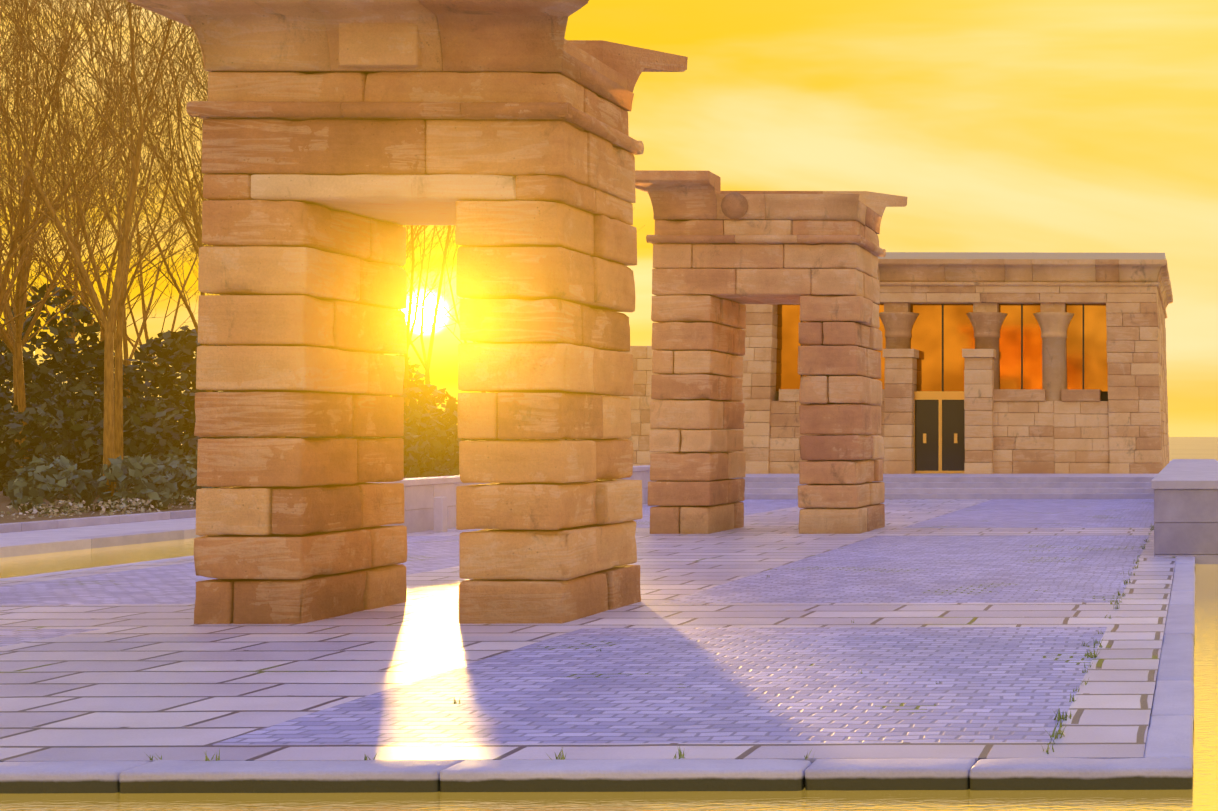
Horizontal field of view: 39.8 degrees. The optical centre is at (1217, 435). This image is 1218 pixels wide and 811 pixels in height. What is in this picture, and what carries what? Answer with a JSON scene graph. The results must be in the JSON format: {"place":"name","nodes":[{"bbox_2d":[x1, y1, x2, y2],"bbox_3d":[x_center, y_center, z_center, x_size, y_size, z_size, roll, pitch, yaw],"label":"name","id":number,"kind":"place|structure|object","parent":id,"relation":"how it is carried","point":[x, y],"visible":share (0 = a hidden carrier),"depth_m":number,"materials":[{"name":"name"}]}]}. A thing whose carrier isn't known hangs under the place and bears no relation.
{"place":"outdoors","nodes":[
{"label":"outdoors","id":0,"kind":"place"},
{"bbox_2d":[0,491,195,523],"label":"garden soil","id":1,"kind":"structure","parent":0,"point":[5,501],"depth_m":35.42,"materials":[{"name":"brown soil"}]},
{"bbox_2d":[0,283,574,519],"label":"shrub foliage","id":2,"kind":"object","parent":1,"relation":"on","point":[61,446],"depth_m":45.12,"materials":[{"name":"green plant"}]},
{"bbox_2d":[0,0,644,508],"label":"bare trees","id":3,"kind":"object","parent":1,"relation":"on","point":[26,180],"depth_m":41.00,"materials":[{"name":"brown plant"}]},
{"bbox_2d":[0,509,200,557],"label":"stone curb","id":4,"kind":"structure","parent":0,"point":[36,537],"depth_m":30.59,"materials":[{"name":"stone"}]},
{"bbox_2d":[0,538,1217,810],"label":"pool water","id":5,"kind":"structure","parent":0,"point":[1202,796],"depth_m":8.85,"materials":[{"name":"yellow liquid"}]},
{"bbox_2d":[0,0,1217,436],"label":"sky","id":6,"kind":"structure","parent":0,"point":[1039,126],"materials":[{"name":"yellow"}]},
{"bbox_2d":[152,437,1217,460],"bbox_3d":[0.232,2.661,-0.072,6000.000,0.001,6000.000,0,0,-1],"label":"ground","id":7,"kind":"structure","parent":0,"point":[1193,447],"depth_m":304.03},
{"bbox_2d":[0,499,1175,762],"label":"platform paving","id":8,"kind":"structure","parent":7,"relation":"on","point":[766,631],"depth_m":13.52,"materials":[{"name":"stone"}]},
{"bbox_2d":[126,0,687,623],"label":"gate","id":9,"kind":"structure","parent":8,"relation":"on","point":[344,142],"depth_m":16.08,"materials":[{"name":"stone"}]},
{"bbox_2d":[0,555,1194,793],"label":"platform kerb","id":10,"kind":"structure","parent":8,"relation":"on","point":[1166,763],"depth_m":9.04,"materials":[{"name":"stone"}]},
{"bbox_2d":[365,459,1217,563],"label":"parapet walls","id":11,"kind":"structure","parent":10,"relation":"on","point":[1185,507],"depth_m":24.92,"materials":[{"name":"stone"}]},
{"bbox_2d":[145,524,1153,760],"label":"weeds","id":12,"kind":"object","parent":8,"relation":"on","point":[1047,750],"visible":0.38,"depth_m":10.61,"materials":[{"name":"green plant"}]},
{"bbox_2d":[635,170,906,533],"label":"gate","id":13,"kind":"structure","parent":8,"relation":"on","point":[720,257],"depth_m":30.78,"materials":[{"name":"stone"}]},
{"bbox_2d":[535,346,682,465],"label":"annex wall","id":14,"kind":"structure","parent":7,"relation":"on","point":[640,398],"depth_m":52.62,"materials":[{"name":"stone"}]},
{"bbox_2d":[732,461,1217,498],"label":"temple terrace","id":15,"kind":"structure","parent":7,"relation":"on","point":[983,486],"depth_m":48.09,"materials":[{"name":"stone"}]},
{"bbox_2d":[731,252,1172,473],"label":"temple","id":16,"kind":"structure","parent":15,"relation":"on","point":[1019,363],"depth_m":53.00,"materials":[{"name":"stone"}]}
]}

